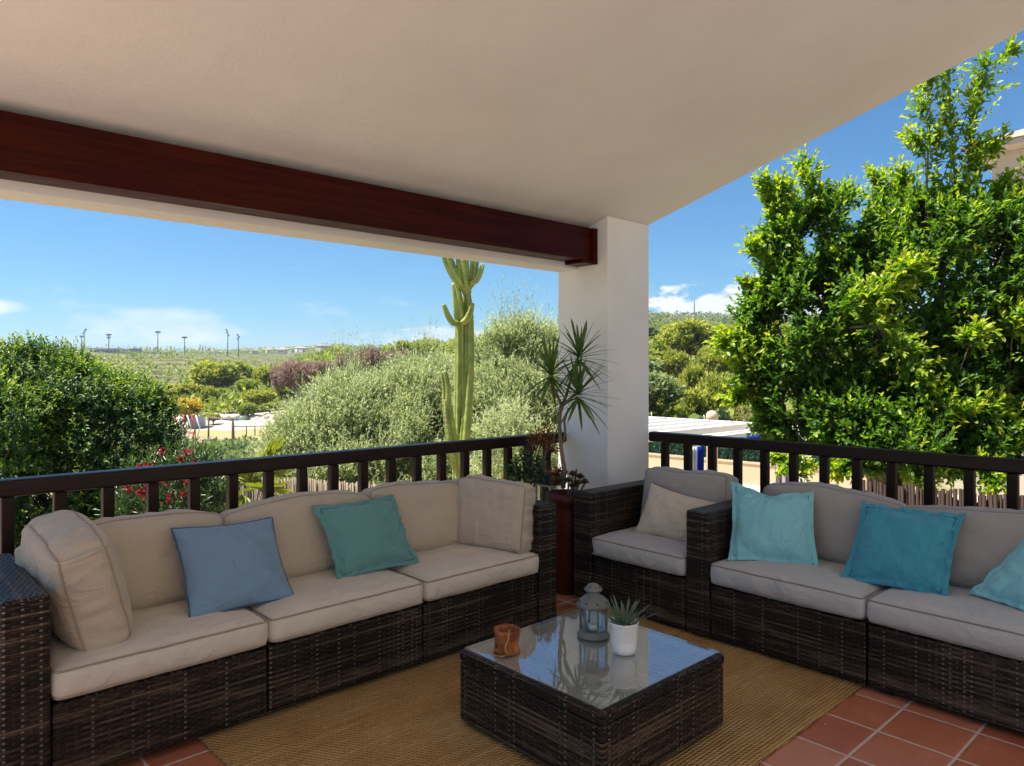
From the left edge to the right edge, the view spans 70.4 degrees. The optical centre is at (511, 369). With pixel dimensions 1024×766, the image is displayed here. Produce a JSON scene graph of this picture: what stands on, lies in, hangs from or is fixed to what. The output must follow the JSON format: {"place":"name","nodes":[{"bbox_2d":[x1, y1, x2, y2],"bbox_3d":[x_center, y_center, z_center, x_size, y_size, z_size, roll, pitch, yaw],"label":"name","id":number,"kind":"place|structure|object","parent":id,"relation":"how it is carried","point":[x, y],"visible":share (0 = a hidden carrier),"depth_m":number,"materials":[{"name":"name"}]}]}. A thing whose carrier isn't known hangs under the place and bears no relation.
{"place":"outdoors","nodes":[
{"label":"outdoors","id":0,"kind":"place"},
{"bbox_2d":[190,428,270,441],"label":"lawn","id":1,"kind":"structure","parent":0,"point":[226,434],"depth_m":64.00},
{"bbox_2d":[208,416,234,439],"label":"swing frame","id":2,"kind":"object","parent":1,"relation":"on","point":[233,432],"visible":0.74,"depth_m":54.73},
{"bbox_2d":[167,399,312,442],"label":"play sand","id":3,"kind":"structure","parent":0,"point":[226,426],"depth_m":71.56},
{"bbox_2d":[174,415,200,439],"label":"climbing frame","id":4,"kind":"object","parent":3,"relation":"on","point":[194,423],"visible":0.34,"depth_m":59.50,"materials":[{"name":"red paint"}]},
{"bbox_2d":[17,316,986,542],"bbox_3d":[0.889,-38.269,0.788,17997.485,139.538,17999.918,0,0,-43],"label":"ground","id":5,"kind":"structure","parent":0,"point":[958,484],"depth_m":327.97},
{"bbox_2d":[0,363,54,478],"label":"leafy bush","id":6,"kind":"object","parent":5,"relation":"on","point":[19,441],"visible":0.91,"depth_m":7.20,"materials":[{"name":"green plant"}]},
{"bbox_2d":[0,330,194,548],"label":"shrub","id":7,"kind":"object","parent":5,"relation":"on","point":[80,384],"visible":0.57,"depth_m":7.86,"materials":[{"name":"green plant"}]},
{"bbox_2d":[87,348,172,353],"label":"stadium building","id":8,"kind":"structure","parent":5,"relation":"on","point":[112,350],"depth_m":720.00,"materials":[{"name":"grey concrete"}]},
{"bbox_2d":[47,411,262,497],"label":"valley scrub","id":9,"kind":"object","parent":5,"relation":"on","point":[236,448],"visible":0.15,"depth_m":40.33,"materials":[{"name":"green plant"}]},
{"bbox_2d":[92,436,241,517],"bbox_3d":[-3.253,1.685,6.930,1.258,2.076,1.149,0,0,16],"label":"oleander bush","id":10,"kind":"object","parent":5,"relation":"on","point":[126,493],"visible":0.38,"depth_m":6.88,"materials":[{"name":"green plant"}]},
{"bbox_2d":[161,382,204,397],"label":"pine tree","id":11,"kind":"object","parent":5,"relation":"on","point":[188,388],"visible":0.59,"depth_m":99.19,"materials":[{"name":"green plant"}]},
{"bbox_2d":[173,396,204,427],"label":"flowering tree","id":12,"kind":"object","parent":5,"relation":"on","point":[194,406],"visible":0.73,"depth_m":69.75,"materials":[{"name":"yellow plant"}]},
{"bbox_2d":[35,345,352,386],"bbox_3d":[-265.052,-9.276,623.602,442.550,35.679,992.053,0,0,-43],"label":"hillside scrub","id":13,"kind":"object","parent":5,"relation":"on","point":[299,356],"visible":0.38,"depth_m":330.93,"materials":[{"name":"green plant"}]},
{"bbox_2d":[188,415,205,426],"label":"gate wall","id":14,"kind":"structure","parent":5,"relation":"on","point":[202,421],"depth_m":71.00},
{"bbox_2d":[180,444,229,505],"bbox_3d":[-3.653,1.865,8.594,0.656,2.011,0.596,0,0,5],"label":"leafy bush","id":15,"kind":"object","parent":5,"relation":"on","point":[221,451],"visible":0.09,"depth_m":8.57,"materials":[{"name":"green plant"}]},
{"bbox_2d":[200,386,221,402],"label":"pine tree","id":16,"kind":"object","parent":5,"relation":"on","point":[210,391],"visible":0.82,"depth_m":91.54,"materials":[{"name":"green plant"}]},
{"bbox_2d":[206,412,220,423],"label":"bush","id":17,"kind":"object","parent":5,"relation":"on","point":[210,414],"visible":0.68,"depth_m":72.78,"materials":[{"name":"green plant"}]},
{"bbox_2d":[188,359,245,388],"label":"pine tree","id":18,"kind":"object","parent":5,"relation":"on","point":[222,374],"visible":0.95,"depth_m":115.67,"materials":[{"name":"green plant"}]},
{"bbox_2d":[216,388,232,392],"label":"woodland tree","id":19,"kind":"object","parent":5,"relation":"on","point":[224,389],"visible":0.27,"depth_m":103.53,"materials":[{"name":"green plant"}]},
{"bbox_2d":[214,419,244,422],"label":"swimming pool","id":20,"kind":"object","parent":5,"relation":"on","point":[221,421],"visible":0.17,"depth_m":74.72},
{"bbox_2d":[78,343,382,353],"bbox_3d":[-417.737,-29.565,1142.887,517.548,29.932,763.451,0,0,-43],"label":"ridge trees","id":21,"kind":"object","parent":5,"relation":"on","point":[216,350],"visible":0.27,"depth_m":924.39,"materials":[{"name":"green plant"}]},
{"bbox_2d":[231,360,254,379],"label":"pine tree","id":22,"kind":"object","parent":5,"relation":"on","point":[246,370],"visible":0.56,"depth_m":124.78,"materials":[{"name":"green plant"}]},
{"bbox_2d":[236,402,257,414],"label":"woodland tree","id":23,"kind":"object","parent":5,"relation":"on","point":[247,408],"visible":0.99,"depth_m":75.63,"materials":[{"name":"green plant"}]},
{"bbox_2d":[214,413,282,420],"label":"stone wall","id":24,"kind":"structure","parent":5,"relation":"on","point":[253,416],"depth_m":75.25,"materials":[{"name":"stone"}]},
{"bbox_2d":[234,377,263,390],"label":"woodland tree","id":25,"kind":"object","parent":5,"relation":"on","point":[249,384],"visible":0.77,"depth_m":103.11,"materials":[{"name":"green plant"}]},
{"bbox_2d":[219,432,293,506],"bbox_3d":[-2.751,1.756,7.981,1.008,2.104,0.782,0,0,-43],"label":"fan palm","id":26,"kind":"object","parent":5,"relation":"on","point":[274,447],"visible":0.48,"depth_m":7.97,"materials":[{"name":"green plant"}]},
{"bbox_2d":[240,389,277,411],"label":"pine tree","id":27,"kind":"object","parent":5,"relation":"on","point":[256,397],"visible":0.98,"depth_m":83.10,"materials":[{"name":"green plant"}]},
{"bbox_2d":[251,366,273,386],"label":"pine tree","id":28,"kind":"object","parent":5,"relation":"on","point":[261,374],"visible":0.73,"depth_m":110.98,"materials":[{"name":"green plant"}]},
{"bbox_2d":[259,402,281,413],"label":"woodland tree","id":29,"kind":"object","parent":5,"relation":"on","point":[264,407],"visible":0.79,"depth_m":79.41,"materials":[{"name":"green plant"}]},
{"bbox_2d":[176,475,378,513],"bbox_3d":[-2.689,2.316,8.757,2.895,2.169,0.064,0,0,6],"label":"bamboo fence","id":30,"kind":"object","parent":5,"relation":"on","point":[321,486],"visible":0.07,"depth_m":8.74,"materials":[{"name":"beige wood"}]},
{"bbox_2d":[269,367,293,399],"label":"dead tree","id":31,"kind":"object","parent":5,"relation":"on","point":[275,383],"visible":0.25,"depth_m":86.83,"materials":[{"name":"brown plant"}]},
{"bbox_2d":[274,391,304,403],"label":"woodland tree","id":32,"kind":"object","parent":5,"relation":"on","point":[285,393],"visible":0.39,"depth_m":87.56,"materials":[{"name":"green plant"}]},
{"bbox_2d":[270,359,319,402],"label":"dead tree","id":33,"kind":"object","parent":5,"relation":"on","point":[285,373],"visible":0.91,"depth_m":82.64,"materials":[{"name":"brown plant"}]},
{"bbox_2d":[306,360,334,378],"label":"dead tree","id":34,"kind":"object","parent":5,"relation":"on","point":[322,364],"visible":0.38,"depth_m":87.47,"materials":[{"name":"brown plant"}]},
{"bbox_2d":[243,324,411,486],"bbox_3d":[-2.582,1.250,11.206,2.747,4.091,3.121,0,0,11],"label":"olive tree","id":35,"kind":"object","parent":5,"relation":"on","point":[305,425],"visible":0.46,"depth_m":10.77,"materials":[{"name":"green plant"}]},
{"bbox_2d":[333,349,355,375],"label":"dead tree","id":36,"kind":"object","parent":5,"relation":"on","point":[341,355],"visible":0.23,"depth_m":78.96,"materials":[{"name":"brown plant"}]},
{"bbox_2d":[163,325,556,415],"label":"valley scrub","id":37,"kind":"object","parent":5,"relation":"on","point":[220,403],"visible":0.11,"depth_m":87.99,"materials":[{"name":"green plant"}]},
{"bbox_2d":[348,346,390,375],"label":"dead tree","id":38,"kind":"object","parent":5,"relation":"on","point":[371,351],"visible":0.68,"depth_m":69.28,"materials":[{"name":"brown plant"}]},
{"bbox_2d":[384,346,410,368],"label":"dead tree","id":39,"kind":"object","parent":5,"relation":"on","point":[397,350],"visible":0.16,"depth_m":73.65,"materials":[{"name":"brown plant"}]},
{"bbox_2d":[395,339,422,356],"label":"pine tree","id":40,"kind":"object","parent":5,"relation":"on","point":[407,343],"visible":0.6,"depth_m":93.75,"materials":[{"name":"green plant"}]},
{"bbox_2d":[348,311,480,484],"bbox_3d":[-1.395,1.144,11.973,2.757,4.348,3.485,0,0,15],"label":"olive tree","id":41,"kind":"object","parent":5,"relation":"on","point":[418,392],"visible":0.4,"depth_m":11.46,"materials":[{"name":"green plant"}]},
{"bbox_2d":[420,340,440,354],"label":"pine tree","id":42,"kind":"object","parent":5,"relation":"on","point":[433,343],"visible":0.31,"depth_m":99.40,"materials":[{"name":"green plant"}]},
{"bbox_2d":[431,344,453,353],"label":"pine tree","id":43,"kind":"object","parent":5,"relation":"on","point":[443,346],"visible":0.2,"depth_m":94.81,"materials":[{"name":"green plant"}]},
{"bbox_2d":[441,257,484,479],"bbox_3d":[-0.608,0.662,8.546,0.523,4.604,0.322,0,0,-21],"label":"cactus","id":44,"kind":"object","parent":5,"relation":"on","point":[464,277],"visible":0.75,"depth_m":8.52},
{"bbox_2d":[435,269,557,481],"bbox_3d":[0.312,0.769,11.638,3.863,4.844,2.937,0,0,-43],"label":"olive tree","id":45,"kind":"object","parent":5,"relation":"on","point":[499,369],"visible":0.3,"depth_m":11.14,"materials":[{"name":"green plant"}]},
{"bbox_2d":[469,391,557,485],"bbox_3d":[0.083,1.621,9.600,1.799,2.708,1.239,0,0,4],"label":"pale bush","id":46,"kind":"object","parent":5,"relation":"on","point":[498,466],"visible":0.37,"depth_m":9.52,"materials":[{"name":"green plant"}]},
{"bbox_2d":[649,355,663,390],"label":"oak tree","id":47,"kind":"object","parent":5,"relation":"on","point":[654,364],"visible":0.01,"depth_m":38.81,"materials":[{"name":"green plant"}]},
{"bbox_2d":[649,322,663,338],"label":"oak tree","id":48,"kind":"object","parent":5,"relation":"on","point":[654,329],"visible":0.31,"depth_m":108.54,"materials":[{"name":"green plant"}]},
{"bbox_2d":[649,348,666,374],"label":"pine tree","id":49,"kind":"object","parent":5,"relation":"on","point":[656,353],"visible":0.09,"depth_m":59.69,"materials":[{"name":"green plant"}]},
{"bbox_2d":[649,339,673,352],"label":"pine tree","id":50,"kind":"object","parent":5,"relation":"on","point":[658,345],"visible":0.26,"depth_m":65.27,"materials":[{"name":"green plant"}]},
{"bbox_2d":[652,399,683,417],"bbox_3d":[4.571,2.469,27.949,4.124,2.870,3.270,0,0,16],"label":"pine tree","id":51,"kind":"object","parent":5,"relation":"on","point":[672,411],"visible":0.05,"depth_m":26.82,"materials":[{"name":"green plant"}]},
{"bbox_2d":[649,370,688,416],"bbox_3d":[4.230,1.855,28.242,4.441,4.424,4.774,0,0,-9],"label":"oak tree","id":52,"kind":"object","parent":5,"relation":"on","point":[658,390],"visible":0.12,"depth_m":26.91,"materials":[{"name":"green plant"}]},
{"bbox_2d":[649,339,694,355],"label":"pine tree","id":53,"kind":"object","parent":5,"relation":"on","point":[688,351],"visible":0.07,"depth_m":77.74,"materials":[{"name":"green plant"}]},
{"bbox_2d":[659,349,690,381],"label":"pine tree","id":54,"kind":"object","parent":5,"relation":"on","point":[675,361],"visible":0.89,"depth_m":59.23,"materials":[{"name":"green plant"}]},
{"bbox_2d":[663,377,688,394],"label":"pine tree","id":55,"kind":"object","parent":5,"relation":"on","point":[682,382],"visible":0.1,"depth_m":39.90,"materials":[{"name":"green plant"}]},
{"bbox_2d":[651,317,719,359],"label":"pine tree","id":56,"kind":"object","parent":5,"relation":"on","point":[689,329],"visible":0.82,"depth_m":76.33,"materials":[{"name":"green plant"}]},
{"bbox_2d":[677,363,705,390],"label":"pine tree","id":57,"kind":"object","parent":5,"relation":"on","point":[692,375],"visible":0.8,"depth_m":47.52,"materials":[{"name":"green plant"}]},
{"bbox_2d":[669,386,717,418],"bbox_3d":[7.513,2.251,30.104,2.197,3.153,1.942,0,0,6],"label":"pine tree","id":58,"kind":"object","parent":5,"relation":"on","point":[698,401],"visible":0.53,"depth_m":29.65,"materials":[{"name":"green plant"}]},
{"bbox_2d":[685,329,715,357],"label":"oak tree","id":59,"kind":"object","parent":5,"relation":"on","point":[697,338],"visible":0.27,"depth_m":76.90,"materials":[{"name":"green plant"}]},
{"bbox_2d":[696,345,715,372],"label":"pine tree","id":60,"kind":"object","parent":5,"relation":"on","point":[701,353],"visible":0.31,"depth_m":63.43,"materials":[{"name":"green plant"}]},
{"bbox_2d":[696,370,731,412],"bbox_3d":[9.111,1.934,32.129,2.034,3.843,2.566,0,0,-33],"label":"pine tree","id":61,"kind":"object","parent":5,"relation":"on","point":[711,382],"visible":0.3,"depth_m":31.68,"materials":[{"name":"green plant"}]},
{"bbox_2d":[702,346,734,374],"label":"pine tree","id":62,"kind":"object","parent":5,"relation":"on","point":[717,365],"visible":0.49,"depth_m":57.64,"materials":[{"name":"green plant"}]},
{"bbox_2d":[707,406,733,420],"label":"bush","id":63,"kind":"object","parent":5,"relation":"on","point":[725,416],"visible":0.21,"depth_m":26.68,"materials":[{"name":"green plant"}]},
{"bbox_2d":[649,310,793,340],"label":"hillside scrub","id":64,"kind":"object","parent":5,"relation":"on","point":[655,317],"visible":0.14,"depth_m":347.35,"materials":[{"name":"green plant"}]},
{"bbox_2d":[497,478,986,501],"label":"paved yard","id":65,"kind":"structure","parent":5,"relation":"on","point":[756,487],"depth_m":21.08,"materials":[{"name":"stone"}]},
{"bbox_2d":[549,412,808,481],"bbox_3d":[2.553,2.247,16.266,3.990,2.366,6.800,0,0,-43],"label":"pergola","id":66,"kind":"object","parent":65,"relation":"on","point":[694,426],"visible":0.24,"depth_m":15.26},
{"bbox_2d":[693,447,696,469],"bbox_3d":[3.127,2.235,12.545,0.158,1.790,0.144,0,0,0],"label":"gathered curtain","id":67,"kind":"object","parent":66,"relation":"hanging from","point":[694,458],"visible":0.12,"depth_m":12.52,"materials":[{"name":"white fabric"}]},
{"bbox_2d":[697,446,703,470],"bbox_3d":[3.272,2.210,12.594,0.133,1.740,0.144,0,0,0],"label":"gathered curtain","id":68,"kind":"object","parent":66,"relation":"hanging from","point":[700,458],"visible":0.23,"depth_m":12.57,"materials":[{"name":"blue fabric"}]},
{"bbox_2d":[706,410,717,471],"bbox_3d":[5.015,2.228,18.200,0.300,2.405,0.300,0,0,-43],"label":"domed chimney","id":69,"kind":"object","parent":65,"relation":"on","point":[711,415],"visible":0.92,"depth_m":18.16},
{"bbox_2d":[649,452,866,487],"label":"garden wall","id":70,"kind":"structure","parent":65,"relation":"on","point":[751,472],"depth_m":21.70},
{"bbox_2d":[649,431,825,466],"bbox_3d":[6.055,2.239,22.670,10.259,1.314,0.444,0,0,42],"label":"hedge screen","id":71,"kind":"object","parent":70,"relation":"on","point":[723,453],"visible":0.06,"depth_m":22.26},
{"bbox_2d":[730,403,754,421],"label":"pine tree","id":72,"kind":"object","parent":5,"relation":"on","point":[737,413],"visible":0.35,"depth_m":27.83,"materials":[{"name":"green plant"}]},
{"bbox_2d":[766,323,793,341],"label":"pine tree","id":73,"kind":"object","parent":5,"relation":"on","point":[785,325],"visible":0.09,"depth_m":127.94,"materials":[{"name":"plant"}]},
{"bbox_2d":[661,336,924,443],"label":"slope scrub","id":74,"kind":"object","parent":5,"relation":"on","point":[680,407],"visible":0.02,"depth_m":29.93,"materials":[{"name":"green plant"}]},
{"bbox_2d":[701,35,1023,501],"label":"ficus tree","id":75,"kind":"object","parent":5,"relation":"on","point":[949,393],"visible":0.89,"depth_m":7.49,"materials":[{"name":"green plant"}]},
{"bbox_2d":[850,480,1023,509],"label":"bamboo fence","id":76,"kind":"object","parent":5,"relation":"on","point":[908,495],"visible":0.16,"depth_m":5.42,"materials":[{"name":"brown wood"}]},
{"bbox_2d":[960,129,1023,494],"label":"house","id":77,"kind":"structure","parent":5,"relation":"on","point":[1014,147],"depth_m":12.80,"materials":[{"name":"paint"}]},
{"bbox_2d":[0,30,1023,353],"label":"sky","id":78,"kind":"structure","parent":0,"point":[65,272],"materials":[{"name":"blue"}]},
{"bbox_2d":[532,466,566,500],"bbox_3d":[0.274,0.899,5.297,0.181,0.389,0.181,0,0,-43],"label":"lantern","id":79,"kind":"object","parent":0,"point":[543,487],"visible":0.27,"depth_m":5.25,"materials":[{"name":"glass"}]},
{"bbox_2d":[114,593,1023,765],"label":"terrace floor","id":80,"kind":"structure","parent":0,"point":[859,728],"depth_m":2.93,"materials":[{"name":"tile"}]},
{"bbox_2d":[0,509,267,765],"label":"sofa section","id":81,"kind":"object","parent":80,"relation":"on","point":[168,672],"visible":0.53,"depth_m":2.78,"materials":[{"name":"fabric"}]},
{"bbox_2d":[20,510,131,651],"bbox_3d":[-1.744,0.828,2.900,0.282,0.490,0.592,-20,13,-41],"label":"side cushion","id":82,"kind":"object","parent":81,"relation":"on","point":[71,563],"visible":0.87,"depth_m":2.70,"materials":[{"name":"beige fabric"}]},
{"bbox_2d":[170,517,293,617],"bbox_3d":[-1.248,0.876,3.257,0.473,0.357,0.272,0,0,-43],"label":"throw pillow","id":83,"kind":"object","parent":81,"relation":"on","point":[229,567],"visible":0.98,"depth_m":3.19,"materials":[{"name":"blue fabric"}]},
{"bbox_2d":[220,490,422,712],"bbox_3d":[-0.999,1.070,3.647,0.859,0.860,0.841,0,0,-43],"label":"sofa section","id":84,"kind":"object","parent":80,"relation":"on","point":[329,632],"visible":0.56,"depth_m":3.43,"materials":[{"name":"brown wicker"}]},
{"bbox_2d":[311,494,419,579],"bbox_3d":[-0.752,0.865,3.782,0.545,0.361,0.211,0,0,-43],"label":"throw pillow","id":85,"kind":"object","parent":84,"relation":"on","point":[365,536],"visible":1,"depth_m":3.71,"materials":[{"name":"green fabric"}]},
{"bbox_2d":[361,479,555,660],"bbox_3d":[-0.360,1.073,4.237,0.987,0.853,0.843,0,0,-43],"label":"sofa section","id":86,"kind":"object","parent":80,"relation":"on","point":[472,595],"visible":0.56,"depth_m":4.05,"materials":[{"name":"fabric"}]},
{"bbox_2d":[457,474,535,553],"bbox_3d":[-0.105,0.853,4.306,0.507,0.444,0.259,0,-10,28],"label":"side cushion","id":87,"kind":"object","parent":86,"relation":"on","point":[493,513],"visible":0.91,"depth_m":4.19,"materials":[{"name":"beige fabric"}]},
{"bbox_2d":[0,0,1023,489],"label":"porch","id":88,"kind":"object","parent":80,"relation":"on","point":[578,146],"visible":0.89,"depth_m":3.59,"materials":[{"name":"white paint"}]},
{"bbox_2d":[0,432,565,556],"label":"wooden railing","id":89,"kind":"object","parent":88,"relation":"attached to","point":[58,486],"visible":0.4,"depth_m":3.88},
{"bbox_2d":[649,431,1023,509],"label":"wooden railing","id":90,"kind":"object","parent":88,"relation":"attached to","point":[970,465],"visible":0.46,"depth_m":4.52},
{"bbox_2d":[503,448,546,482],"bbox_3d":[-0.024,1.029,5.042,0.656,0.942,0.335,0,0,-43],"label":"leafy pot plant","id":91,"kind":"object","parent":80,"relation":"on","point":[531,474],"visible":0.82,"depth_m":5.10,"materials":[{"name":"green plant"}]},
{"bbox_2d":[197,605,865,765],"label":"jute rug","id":92,"kind":"object","parent":80,"relation":"on","point":[776,703],"visible":0.46,"depth_m":3.06,"materials":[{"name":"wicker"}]},
{"bbox_2d":[460,610,723,765],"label":"coffee table","id":93,"kind":"object","parent":92,"relation":"on","point":[557,691],"visible":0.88,"depth_m":2.80,"materials":[{"name":"brown wicker"}]},
{"bbox_2d":[492,623,520,656],"bbox_3d":[-0.023,1.109,2.985,0.134,0.110,0.135,0,0,-43],"label":"wooden cup","id":94,"kind":"object","parent":93,"relation":"on","point":[507,635],"visible":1,"depth_m":2.96,"materials":[{"name":"orange wood"}]},
{"bbox_2d":[577,582,609,640],"bbox_3d":[0.355,1.048,3.171,0.146,0.232,0.146,0,0,-43],"label":"lantern","id":95,"kind":"object","parent":93,"relation":"on","point":[593,599],"visible":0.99,"depth_m":3.14,"materials":[{"name":"metal"}]},
{"bbox_2d":[599,595,658,655],"bbox_3d":[0.469,1.054,2.986,0.239,0.221,0.230,0,0,-43],"label":"potted plant","id":96,"kind":"object","parent":93,"relation":"on","point":[624,630],"visible":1,"depth_m":2.96,"materials":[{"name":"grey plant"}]},
{"bbox_2d":[526,421,559,486],"bbox_3d":[0.128,0.932,5.113,0.458,1.136,0.252,0,0,-23],"label":"dry pot plant","id":97,"kind":"object","parent":80,"relation":"on","point":[540,442],"visible":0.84,"depth_m":5.13,"materials":[{"name":"orange plant"}]},
{"bbox_2d":[511,318,622,594],"bbox_3d":[0.401,0.569,4.878,0.827,1.861,0.734,0,0,-43],"label":"dracaena plant","id":98,"kind":"object","parent":80,"relation":"on","point":[562,500],"visible":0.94,"depth_m":4.83,"materials":[{"name":"green plant"}]},
{"bbox_2d":[545,462,568,485],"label":"dry pot plant","id":99,"kind":"object","parent":98,"relation":"in","point":[558,473],"visible":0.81,"depth_m":4.96,"materials":[{"name":"orange plant"}]},
{"bbox_2d":[550,469,589,495],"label":"succulent clump","id":100,"kind":"object","parent":98,"relation":"in","point":[569,480],"visible":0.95,"depth_m":4.80,"materials":[{"name":"brown plant"}]},
{"bbox_2d":[574,466,738,635],"bbox_3d":[1.026,1.068,4.609,0.842,0.864,1.000,0,0,-43],"label":"armchair","id":101,"kind":"object","parent":80,"relation":"on","point":[617,556],"visible":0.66,"depth_m":4.40,"materials":[{"name":"brown wicker"}]},
{"bbox_2d":[635,483,714,540],"bbox_3d":[1.006,0.894,4.505,0.225,0.312,0.476,0,0,-43],"label":"throw pillow","id":102,"kind":"object","parent":101,"relation":"on","point":[664,513],"visible":0.74,"depth_m":4.47,"materials":[{"name":"beige fabric"}]},
{"bbox_2d":[710,482,907,683],"bbox_3d":[1.649,1.068,3.934,0.845,0.864,0.857,0,0,-43],"label":"sofa section","id":103,"kind":"object","parent":80,"relation":"on","point":[812,616],"visible":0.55,"depth_m":3.72,"materials":[{"name":"brown wicker"}]},
{"bbox_2d":[727,481,818,564],"bbox_3d":[1.435,0.850,3.990,0.486,0.402,0.276,0,0,25],"label":"throw pillow","id":104,"kind":"object","parent":103,"relation":"on","point":[779,528],"visible":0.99,"depth_m":3.92,"materials":[{"name":"teal fabric"}]},
{"bbox_2d":[867,505,1023,732],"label":"sofa section","id":105,"kind":"object","parent":80,"relation":"on","point":[959,649],"visible":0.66,"depth_m":3.19,"materials":[{"name":"brown wicker"}]},
{"bbox_2d":[841,501,965,595],"bbox_3d":[1.899,0.869,3.538,0.277,0.380,0.480,0,0,-43],"label":"throw pillow","id":106,"kind":"object","parent":105,"relation":"on","point":[908,549],"visible":0.98,"depth_m":3.48,"materials":[{"name":"teal fabric"}]},
{"bbox_2d":[969,538,1023,610],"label":"throw pillow","id":107,"kind":"object","parent":105,"relation":"on","point":[1003,582],"visible":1,"depth_m":3.19,"materials":[{"name":"teal fabric"}]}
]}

